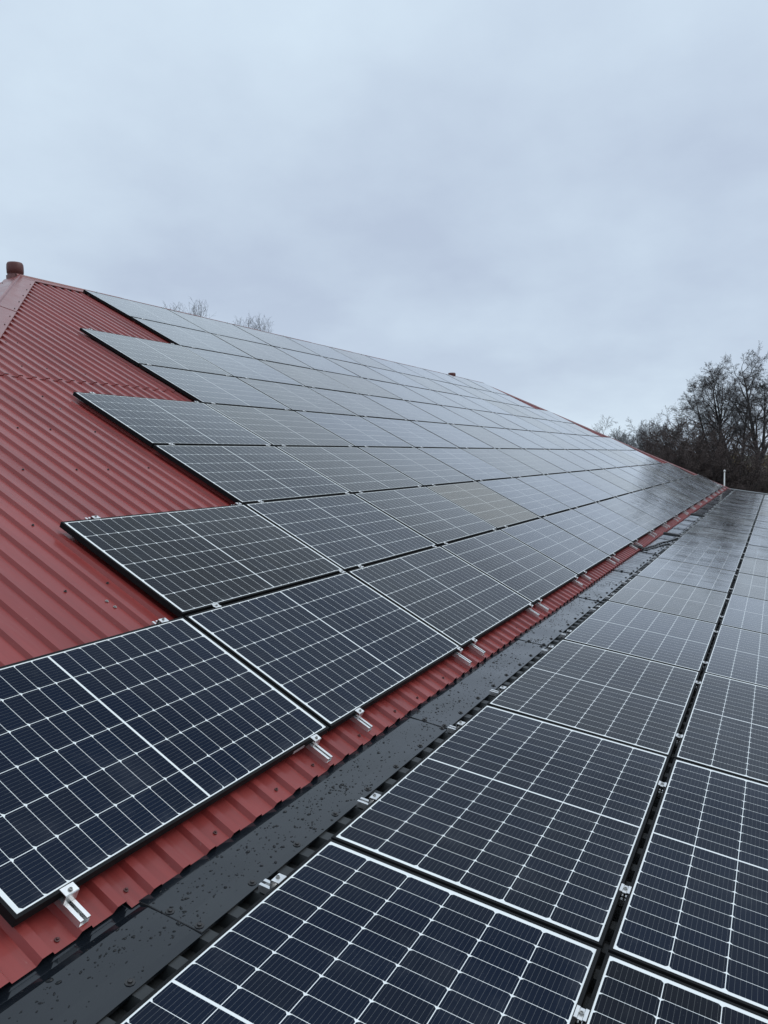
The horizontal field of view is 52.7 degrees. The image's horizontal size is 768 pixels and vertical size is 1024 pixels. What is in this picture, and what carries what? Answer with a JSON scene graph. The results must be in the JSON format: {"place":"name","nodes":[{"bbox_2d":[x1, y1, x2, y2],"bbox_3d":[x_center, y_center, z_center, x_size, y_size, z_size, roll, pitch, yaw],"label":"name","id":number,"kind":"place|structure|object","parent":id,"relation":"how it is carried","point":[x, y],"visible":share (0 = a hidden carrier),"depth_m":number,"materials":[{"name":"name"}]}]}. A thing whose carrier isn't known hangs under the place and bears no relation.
{"place":"outdoors","nodes":[
{"label":"outdoors","id":0,"kind":"place"},
{"bbox_2d":[0,0,767,454],"label":"sky","id":1,"kind":"structure","parent":0,"point":[559,207],"materials":[{"name":"grey"}]},
{"label":"ground","id":2,"kind":"structure","parent":0,"visible":0},
{"bbox_2d":[0,261,767,1023],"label":"building","id":3,"kind":"structure","parent":2,"relation":"on","point":[66,453],"depth_m":4.13,"materials":[{"name":"red paint"}]},
{"bbox_2d":[54,896,90,927],"bbox_3d":[-1.396,0.965,2.597,1.204,0.026,0.040,31,17,22],"label":"mounting rail","id":4,"kind":"object","parent":3,"relation":"attached to","point":[76,913],"visible":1,"depth_m":2.39,"materials":[{"name":"metal"}]},
{"bbox_2d":[0,617,328,927],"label":"solar panel","id":5,"kind":"object","parent":4,"relation":"on","point":[115,749],"visible":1,"depth_m":3.11,"materials":[{"name":"black glass"}]},
{"bbox_2d":[84,517,372,731],"bbox_3d":[-0.967,0.586,4.444,2.250,0.027,0.040,31,17,22],"label":"mounting rail","id":6,"kind":"object","parent":3,"relation":"attached to","point":[363,724],"visible":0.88,"depth_m":4.04,"materials":[{"name":"metal"}]},
{"bbox_2d":[59,504,343,616],"bbox_3d":[-1.107,0.258,5.174,1.025,0.036,1.755,31,17,22],"label":"solar panel","id":7,"kind":"object","parent":6,"relation":"on","point":[181,563],"visible":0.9,"depth_m":4.96,"materials":[{"name":"black glass"}]},
{"bbox_2d":[184,572,460,731],"bbox_3d":[-0.277,0.762,4.789,1.025,0.035,1.755,31,17,22],"label":"solar panel","id":8,"kind":"object","parent":6,"relation":"on","point":[333,651],"visible":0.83,"depth_m":4.58,"materials":[{"name":"black glass"}]},
{"bbox_2d":[8,581,618,1023],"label":"water drops","id":9,"kind":"object","parent":3,"relation":"on","point":[276,825],"visible":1,"depth_m":3.02,"materials":[{"name":"clear"}]},
{"bbox_2d":[258,879,582,1023],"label":"mounting rail","id":10,"kind":"object","parent":3,"relation":"attached to","point":[263,888],"visible":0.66,"depth_m":2.68,"materials":[{"name":"metal"}]},
{"bbox_2d":[582,952,767,1023],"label":"solar panel","id":11,"kind":"object","parent":10,"relation":"on","point":[625,991],"visible":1,"depth_m":2.30,"materials":[{"name":"black glass"}]},
{"bbox_2d":[468,643,484,655],"bbox_3d":[-1.012,-0.030,6.351,4.341,0.030,0.043,31,17,22],"label":"mounting rail","id":12,"kind":"object","parent":3,"relation":"attached to","point":[478,650],"visible":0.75,"depth_m":5.56,"materials":[{"name":"metal"}]},
{"bbox_2d":[73,392,272,446],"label":"solar panel","id":13,"kind":"object","parent":12,"relation":"on","point":[151,422],"visible":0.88,"depth_m":7.34,"materials":[{"name":"grey glass"}]},
{"bbox_2d":[153,445,350,503],"bbox_3d":[-1.139,-0.366,7.130,1.025,0.037,1.755,31,17,22],"label":"solar panel","id":14,"kind":"object","parent":12,"relation":"on","point":[245,474],"visible":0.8,"depth_m":6.95,"materials":[{"name":"black glass"}]},
{"bbox_2d":[244,493,436,571],"bbox_3d":[-0.308,0.137,6.745,1.025,0.035,1.755,31,17,22],"label":"solar panel","id":15,"kind":"object","parent":12,"relation":"on","point":[347,532],"visible":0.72,"depth_m":6.60,"materials":[{"name":"black glass"}]},
{"bbox_2d":[347,546,532,648],"bbox_3d":[0.525,0.641,6.359,1.025,0.035,1.755,31,17,22],"label":"solar panel","id":16,"kind":"object","parent":12,"relation":"on","point":[453,598],"visible":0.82,"depth_m":6.20,"materials":[{"name":"black glass"}]},
{"bbox_2d":[534,603,548,611],"bbox_3d":[-1.061,-0.650,8.265,6.432,0.030,0.042,31,17,22],"label":"mounting rail","id":17,"kind":"object","parent":3,"relation":"attached to","point":[544,608],"visible":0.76,"depth_m":7.09,"materials":[{"name":"metal"}]},
{"bbox_2d":[80,328,233,376],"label":"solar panel","id":18,"kind":"object","parent":17,"relation":"on","point":[136,351],"visible":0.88,"depth_m":9.71,"materials":[{"name":"grey glass"}]},
{"bbox_2d":[205,403,354,446],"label":"solar panel","id":19,"kind":"object","parent":17,"relation":"on","point":[275,427],"visible":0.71,"depth_m":8.98,"materials":[{"name":"grey glass"}]},
{"bbox_2d":[275,446,422,493],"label":"solar panel","id":20,"kind":"object","parent":17,"relation":"on","point":[353,470],"visible":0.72,"depth_m":8.58,"materials":[{"name":"grey glass"}]},
{"bbox_2d":[440,529,578,604],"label":"solar panel","id":21,"kind":"object","parent":17,"relation":"on","point":[532,575],"visible":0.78,"depth_m":7.80,"materials":[{"name":"grey glass"}]},
{"bbox_2d":[447,725,662,797],"bbox_3d":[1.341,1.360,3.740,2.238,0.027,0.042,10,9,26],"label":"mounting rail","id":22,"kind":"object","parent":3,"relation":"attached to","point":[451,729],"visible":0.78,"depth_m":4.20,"materials":[{"name":"metal"}]},
{"bbox_2d":[331,704,669,953],"bbox_3d":[0.647,1.278,3.520,1.025,0.036,1.755,10,8,26],"label":"solar panel","id":23,"kind":"object","parent":22,"relation":"on","point":[542,822],"visible":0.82,"depth_m":3.25,"materials":[{"name":"black glass"}]},
{"bbox_2d":[608,758,767,1016],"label":"solar panel","id":24,"kind":"object","parent":22,"relation":"on","point":[694,912],"visible":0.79,"depth_m":2.88,"materials":[{"name":"black glass"}]},
{"bbox_2d":[572,579,582,586],"bbox_3d":[-0.424,-0.755,9.543,6.432,0.030,0.045,31,17,22],"label":"mounting rail","id":25,"kind":"object","parent":3,"relation":"attached to","point":[577,583],"visible":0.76,"depth_m":8.36,"materials":[{"name":"metal"}]},
{"bbox_2d":[139,364,291,410],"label":"solar panel","id":26,"kind":"object","parent":25,"relation":"on","point":[201,387],"visible":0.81,"depth_m":9.32,"materials":[{"name":"grey glass"}]},
{"bbox_2d":[354,486,497,545],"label":"solar panel","id":27,"kind":"object","parent":25,"relation":"on","point":[437,519],"visible":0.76,"depth_m":8.19,"materials":[{"name":"grey glass"}]},
{"bbox_2d":[489,689,678,746],"bbox_3d":[1.656,1.309,4.379,2.238,0.028,0.042,10,9,26],"label":"mounting rail","id":28,"kind":"object","parent":3,"relation":"on","point":[492,692],"visible":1,"depth_m":4.84,"materials":[{"name":"metal"}]},
{"bbox_2d":[487,639,699,760],"bbox_3d":[1.449,1.158,5.093,1.025,0.037,1.755,10,9,26],"label":"solar panel","id":29,"kind":"object","parent":28,"relation":"on","point":[642,703],"visible":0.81,"depth_m":4.90,"materials":[{"name":"black glass"}]},
{"bbox_2d":[674,672,767,784],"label":"solar panel","id":30,"kind":"object","parent":28,"relation":"on","point":[725,729],"visible":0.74,"depth_m":4.56,"materials":[{"name":"black glass"}]},
{"bbox_2d":[560,633,704,670],"bbox_3d":[2.446,1.194,5.901,2.238,0.028,0.042,10,9,26],"label":"mounting rail","id":31,"kind":"object","parent":3,"relation":"on","point":[562,635],"visible":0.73,"depth_m":6.37,"materials":[{"name":"metal"}]},
{"bbox_2d":[563,601,717,674],"bbox_3d":[2.254,1.036,6.669,1.025,0.037,1.755,11,9,26],"label":"solar panel","id":32,"kind":"object","parent":31,"relation":"on","point":[669,639],"visible":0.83,"depth_m":6.52,"materials":[{"name":"grey glass"}]},
{"bbox_2d":[628,415,732,459],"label":"bare shrub","id":33,"kind":"object","parent":2,"relation":"on","point":[656,431],"visible":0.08,"depth_m":56.45,"materials":[{"name":"brown plant"}]},
{"bbox_2d":[655,438,734,488],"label":"bare shrub","id":34,"kind":"object","parent":2,"relation":"on","point":[688,463],"visible":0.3,"depth_m":47.49,"materials":[{"name":"brown plant"}]},
{"bbox_2d":[642,411,757,490],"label":"bare shrub","id":35,"kind":"object","parent":2,"relation":"on","point":[675,440],"visible":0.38,"depth_m":49.91,"materials":[{"name":"brown plant"}]},
{"bbox_2d":[651,421,767,490],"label":"bare shrub","id":36,"kind":"object","parent":2,"relation":"on","point":[753,447],"visible":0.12,"depth_m":50.85,"materials":[{"name":"brown plant"}]},
{"bbox_2d":[666,362,760,449],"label":"bare tree","id":37,"kind":"object","parent":2,"relation":"on","point":[690,402],"visible":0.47,"depth_m":61.80,"materials":[{"name":"brown plant"}]},
{"bbox_2d":[676,353,767,475],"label":"bare tree","id":38,"kind":"object","parent":2,"relation":"on","point":[708,385],"visible":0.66,"depth_m":59.34,"materials":[{"name":"brown plant"}]},
{"bbox_2d":[694,440,767,492],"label":"bare shrub","id":39,"kind":"object","parent":2,"relation":"on","point":[739,485],"visible":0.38,"depth_m":47.37,"materials":[{"name":"brown plant"}]},
{"bbox_2d":[702,340,767,478],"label":"bare tree","id":40,"kind":"object","parent":2,"relation":"on","point":[750,415],"visible":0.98,"depth_m":55.95,"materials":[{"name":"brown plant"}]},
{"label":"rail","id":41,"kind":"object","parent":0,"visible":0},
{"bbox_2d":[83,290,208,332],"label":"solar panel","id":42,"kind":"object","parent":41,"relation":"on","point":[128,308],"visible":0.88,"depth_m":12.04,"materials":[{"name":"grey glass"}]},
{"bbox_2d":[131,317,253,357],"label":"solar panel","id":43,"kind":"object","parent":41,"relation":"on","point":[185,337],"visible":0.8,"depth_m":11.67,"materials":[{"name":"grey glass"}]},
{"bbox_2d":[183,346,303,385],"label":"solar panel","id":44,"kind":"object","parent":41,"relation":"on","point":[243,367],"visible":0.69,"depth_m":11.35,"materials":[{"name":"grey glass"}]},
{"bbox_2d":[236,377,357,415],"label":"solar panel","id":45,"kind":"object","parent":41,"relation":"on","point":[297,398],"visible":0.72,"depth_m":10.95,"materials":[{"name":"grey glass"}]},
{"bbox_2d":[295,411,413,447],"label":"solar panel","id":46,"kind":"object","parent":41,"relation":"on","point":[357,431],"visible":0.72,"depth_m":10.56,"materials":[{"name":"grey glass"}]},
{"bbox_2d":[358,447,474,486],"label":"solar panel","id":47,"kind":"object","parent":41,"relation":"on","point":[420,467],"visible":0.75,"depth_m":10.17,"materials":[{"name":"grey glass"}]},
{"bbox_2d":[426,482,538,529],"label":"solar panel","id":48,"kind":"object","parent":41,"relation":"on","point":[489,506],"visible":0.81,"depth_m":9.79,"materials":[{"name":"grey glass"}]},
{"bbox_2d":[500,518,608,576],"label":"solar panel","id":49,"kind":"object","parent":41,"relation":"on","point":[567,550],"visible":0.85,"depth_m":9.40,"materials":[{"name":"grey glass"}]},
{"label":"rail","id":50,"kind":"object","parent":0,"visible":0},
{"bbox_2d":[167,309,270,345],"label":"solar panel","id":51,"kind":"object","parent":50,"relation":"on","point":[219,328],"visible":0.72,"depth_m":13.71,"materials":[{"name":"grey glass"}]},
{"bbox_2d":[211,333,314,369],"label":"solar panel","id":52,"kind":"object","parent":50,"relation":"on","point":[258,351],"visible":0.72,"depth_m":13.31,"materials":[{"name":"grey glass"}]},
{"bbox_2d":[257,359,359,393],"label":"solar panel","id":53,"kind":"object","parent":50,"relation":"on","point":[308,377],"visible":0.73,"depth_m":12.92,"materials":[{"name":"grey glass"}]},
{"bbox_2d":[308,387,407,420],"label":"solar panel","id":54,"kind":"object","parent":50,"relation":"on","point":[360,405],"visible":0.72,"depth_m":12.54,"materials":[{"name":"grey glass"}]},
{"bbox_2d":[360,416,458,447],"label":"solar panel","id":55,"kind":"object","parent":50,"relation":"on","point":[413,434],"visible":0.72,"depth_m":12.14,"materials":[{"name":"grey glass"}]},
{"bbox_2d":[417,448,511,481],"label":"solar panel","id":56,"kind":"object","parent":50,"relation":"on","point":[469,465],"visible":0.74,"depth_m":11.76,"materials":[{"name":"grey glass"}]},
{"bbox_2d":[477,478,570,517],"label":"solar panel","id":57,"kind":"object","parent":50,"relation":"on","point":[529,498],"visible":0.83,"depth_m":11.37,"materials":[{"name":"grey glass"}]},
{"bbox_2d":[542,509,631,555],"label":"solar panel","id":58,"kind":"object","parent":50,"relation":"on","point":[602,538],"visible":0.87,"depth_m":10.98,"materials":[{"name":"grey glass"}]},
{"label":"rail","id":59,"kind":"object","parent":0,"visible":0},
{"bbox_2d":[233,324,319,355],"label":"solar panel","id":60,"kind":"object","parent":59,"relation":"on","point":[275,340],"visible":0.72,"depth_m":15.28,"materials":[{"name":"grey glass"}]},
{"bbox_2d":[273,346,360,377],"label":"solar panel","id":61,"kind":"object","parent":59,"relation":"on","point":[316,362],"visible":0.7,"depth_m":14.89,"materials":[{"name":"grey glass"}]},
{"bbox_2d":[363,395,446,423],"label":"solar panel","id":62,"kind":"object","parent":59,"relation":"on","point":[406,410],"visible":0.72,"depth_m":14.12,"materials":[{"name":"grey glass"}]},
{"bbox_2d":[411,421,493,448],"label":"solar panel","id":63,"kind":"object","parent":59,"relation":"on","point":[453,435],"visible":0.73,"depth_m":13.73,"materials":[{"name":"grey glass"}]},
{"bbox_2d":[516,475,594,508],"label":"solar panel","id":64,"kind":"object","parent":59,"relation":"on","point":[559,492],"visible":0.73,"depth_m":12.96,"materials":[{"name":"grey glass"}]},
{"bbox_2d":[573,503,649,542],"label":"solar panel","id":65,"kind":"object","parent":59,"relation":"on","point":[626,528],"visible":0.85,"depth_m":12.57,"materials":[{"name":"grey glass"}]},
{"label":"rail","id":66,"kind":"object","parent":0,"visible":0},
{"bbox_2d":[286,337,360,364],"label":"solar panel","id":67,"kind":"object","parent":66,"relation":"on","point":[325,351],"visible":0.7,"depth_m":16.87,"materials":[{"name":"grey glass"}]},
{"bbox_2d":[324,357,397,383],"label":"solar panel","id":68,"kind":"object","parent":66,"relation":"on","point":[363,371],"visible":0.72,"depth_m":16.47,"materials":[{"name":"grey glass"}]},
{"bbox_2d":[364,378,436,404],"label":"solar panel","id":69,"kind":"object","parent":66,"relation":"on","point":[402,392],"visible":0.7,"depth_m":16.09,"materials":[{"name":"grey glass"}]},
{"bbox_2d":[406,401,478,425],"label":"solar panel","id":70,"kind":"object","parent":66,"relation":"on","point":[444,414],"visible":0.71,"depth_m":15.70,"materials":[{"name":"grey glass"}]},
{"bbox_2d":[450,424,520,448],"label":"solar panel","id":71,"kind":"object","parent":66,"relation":"on","point":[491,439],"visible":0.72,"depth_m":15.31,"materials":[{"name":"grey glass"}]},
{"bbox_2d":[497,449,566,474],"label":"solar panel","id":72,"kind":"object","parent":66,"relation":"on","point":[535,462],"visible":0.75,"depth_m":14.93,"materials":[{"name":"grey glass"}]},
{"bbox_2d":[546,473,613,501],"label":"solar panel","id":73,"kind":"object","parent":66,"relation":"on","point":[582,487],"visible":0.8,"depth_m":14.54,"materials":[{"name":"grey glass"}]},
{"bbox_2d":[597,497,663,532],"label":"solar panel","id":74,"kind":"object","parent":66,"relation":"on","point":[633,514],"visible":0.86,"depth_m":14.16,"materials":[{"name":"grey glass"}]},
{"label":"rail","id":75,"kind":"object","parent":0,"visible":0},
{"bbox_2d":[330,347,395,371],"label":"solar panel","id":76,"kind":"object","parent":75,"relation":"on","point":[364,360],"visible":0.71,"depth_m":18.45,"materials":[{"name":"grey glass"}]},
{"bbox_2d":[402,385,467,408],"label":"solar panel","id":77,"kind":"object","parent":75,"relation":"on","point":[435,397],"visible":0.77,"depth_m":17.67,"materials":[{"name":"grey glass"}]},
{"bbox_2d":[440,405,505,428],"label":"solar panel","id":78,"kind":"object","parent":75,"relation":"on","point":[475,418],"visible":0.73,"depth_m":17.28,"materials":[{"name":"grey glass"}]},
{"bbox_2d":[482,427,544,448],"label":"solar panel","id":79,"kind":"object","parent":75,"relation":"on","point":[515,439],"visible":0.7,"depth_m":16.88,"materials":[{"name":"grey glass"}]},
{"bbox_2d":[524,449,586,472],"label":"solar panel","id":80,"kind":"object","parent":75,"relation":"on","point":[556,460],"visible":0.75,"depth_m":16.51,"materials":[{"name":"grey glass"}]},
{"bbox_2d":[569,471,629,496],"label":"solar panel","id":81,"kind":"object","parent":75,"relation":"on","point":[606,486],"visible":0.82,"depth_m":16.13,"materials":[{"name":"grey glass"}]},
{"bbox_2d":[616,493,673,522],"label":"solar panel","id":82,"kind":"object","parent":75,"relation":"on","point":[646,507],"visible":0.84,"depth_m":15.74,"materials":[{"name":"grey glass"}]},
{"label":"rail","id":83,"kind":"object","parent":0,"visible":0},
{"bbox_2d":[400,373,457,394],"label":"solar panel","id":84,"kind":"object","parent":83,"relation":"on","point":[429,384],"visible":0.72,"depth_m":19.64,"materials":[{"name":"grey glass"}]},
{"bbox_2d":[435,391,492,412],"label":"solar panel","id":85,"kind":"object","parent":83,"relation":"on","point":[464,402],"visible":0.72,"depth_m":19.26,"materials":[{"name":"grey glass"}]},
{"bbox_2d":[469,409,527,430],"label":"solar panel","id":86,"kind":"object","parent":83,"relation":"on","point":[500,420],"visible":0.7,"depth_m":18.84,"materials":[{"name":"grey glass"}]},
{"bbox_2d":[508,429,564,449],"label":"solar panel","id":87,"kind":"object","parent":83,"relation":"on","point":[537,439],"visible":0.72,"depth_m":18.50,"materials":[{"name":"grey glass"}]},
{"bbox_2d":[547,449,601,470],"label":"solar panel","id":88,"kind":"object","parent":83,"relation":"on","point":[577,460],"visible":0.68,"depth_m":18.08,"materials":[{"name":"grey glass"}]},
{"bbox_2d":[589,469,642,492],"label":"solar panel","id":89,"kind":"object","parent":83,"relation":"on","point":[617,481],"visible":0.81,"depth_m":17.70,"materials":[{"name":"grey glass"}]},
{"bbox_2d":[632,490,683,516],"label":"solar panel","id":90,"kind":"object","parent":83,"relation":"on","point":[672,509],"visible":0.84,"depth_m":17.32,"materials":[{"name":"grey glass"}]},
{"label":"rail","id":91,"kind":"object","parent":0,"visible":0},
{"bbox_2d":[605,468,652,488],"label":"solar panel","id":92,"kind":"object","parent":91,"relation":"on","point":[626,476],"visible":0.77,"depth_m":19.29,"materials":[{"name":"grey glass"}]},
{"bbox_2d":[644,487,691,509],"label":"solar panel","id":93,"kind":"object","parent":91,"relation":"on","point":[671,499],"visible":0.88,"depth_m":18.90,"materials":[{"name":"grey glass"}]},
{"label":"rail","id":94,"kind":"object","parent":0,"visible":0},
{"bbox_2d":[317,370,401,399],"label":"solar panel","id":95,"kind":"object","parent":94,"relation":"on","point":[362,386],"visible":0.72,"depth_m":14.51,"materials":[{"name":"grey glass"}]},
{"bbox_2d":[461,448,542,477],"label":"solar panel","id":96,"kind":"object","parent":94,"relation":"on","point":[507,464],"visible":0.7,"depth_m":13.35,"materials":[{"name":"grey glass"}]},
{"label":"rail","id":97,"kind":"object","parent":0,"visible":0},
{"bbox_2d":[364,365,430,389],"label":"solar panel","id":98,"kind":"object","parent":97,"relation":"on","point":[398,378],"visible":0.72,"depth_m":18.05,"materials":[{"name":"grey glass"}]},
{"label":"rail","id":99,"kind":"object","parent":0,"visible":0},
{"bbox_2d":[115,839,600,1023],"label":"solar panel","id":100,"kind":"object","parent":99,"relation":"on","point":[330,931],"visible":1,"depth_m":2.34,"materials":[{"name":"black glass"}]},
{"label":"rail","id":101,"kind":"object","parent":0,"visible":0},
{"bbox_2d":[607,575,728,625],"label":"solar panel","id":102,"kind":"object","parent":101,"relation":"on","point":[697,603],"visible":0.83,"depth_m":8.12,"materials":[{"name":"grey glass"}]},
{"bbox_2d":[720,594,767,633],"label":"solar panel","id":103,"kind":"object","parent":101,"relation":"on","point":[746,613],"visible":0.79,"depth_m":7.79,"materials":[{"name":"grey glass"}]},
{"label":"rail","id":104,"kind":"object","parent":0,"visible":0},
{"bbox_2d":[637,558,735,592],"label":"solar panel","id":105,"kind":"object","parent":104,"relation":"on","point":[704,577],"visible":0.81,"depth_m":9.71,"materials":[{"name":"grey glass"}]},
{"label":"rail","id":106,"kind":"object","parent":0,"visible":0},
{"bbox_2d":[657,544,741,571],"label":"solar panel","id":107,"kind":"object","parent":106,"relation":"on","point":[707,558],"visible":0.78,"depth_m":11.30,"materials":[{"name":"grey glass"}]},
{"bbox_2d":[738,556,767,577],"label":"solar panel","id":108,"kind":"object","parent":106,"relation":"on","point":[753,566],"visible":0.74,"depth_m":10.98,"materials":[{"name":"grey glass"}]},
{"label":"rail","id":109,"kind":"object","parent":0,"visible":0},
{"bbox_2d":[673,534,745,555],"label":"solar panel","id":110,"kind":"object","parent":109,"relation":"on","point":[713,544],"visible":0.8,"depth_m":12.89,"materials":[{"name":"grey glass"}]},
{"label":"rail","id":111,"kind":"object","parent":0,"visible":0},
{"bbox_2d":[685,526,749,544],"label":"solar panel","id":112,"kind":"object","parent":111,"relation":"on","point":[720,534],"visible":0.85,"depth_m":14.48,"materials":[{"name":"grey glass"}]},
{"label":"rail","id":113,"kind":"object","parent":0,"visible":0},
{"bbox_2d":[694,519,751,533],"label":"solar panel","id":114,"kind":"object","parent":113,"relation":"on","point":[732,527],"visible":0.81,"depth_m":16.04,"materials":[{"name":"grey glass"}]},
{"label":"rail","id":115,"kind":"object","parent":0,"visible":0},
{"bbox_2d":[702,513,754,527],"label":"solar panel","id":116,"kind":"object","parent":115,"relation":"on","point":[729,519],"visible":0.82,"depth_m":17.62,"materials":[{"name":"grey glass"}]},
{"label":"rail","id":117,"kind":"object","parent":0,"visible":0},
{"bbox_2d":[704,624,767,686],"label":"solar panel","id":118,"kind":"object","parent":117,"relation":"on","point":[739,654],"visible":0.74,"depth_m":6.19,"materials":[{"name":"grey glass"}]},
{"label":"rail","id":119,"kind":"object","parent":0,"visible":0},
{"bbox_2d":[731,572,767,600],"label":"solar panel","id":120,"kind":"object","parent":119,"relation":"on","point":[750,586],"visible":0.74,"depth_m":9.39,"materials":[{"name":"grey glass"}]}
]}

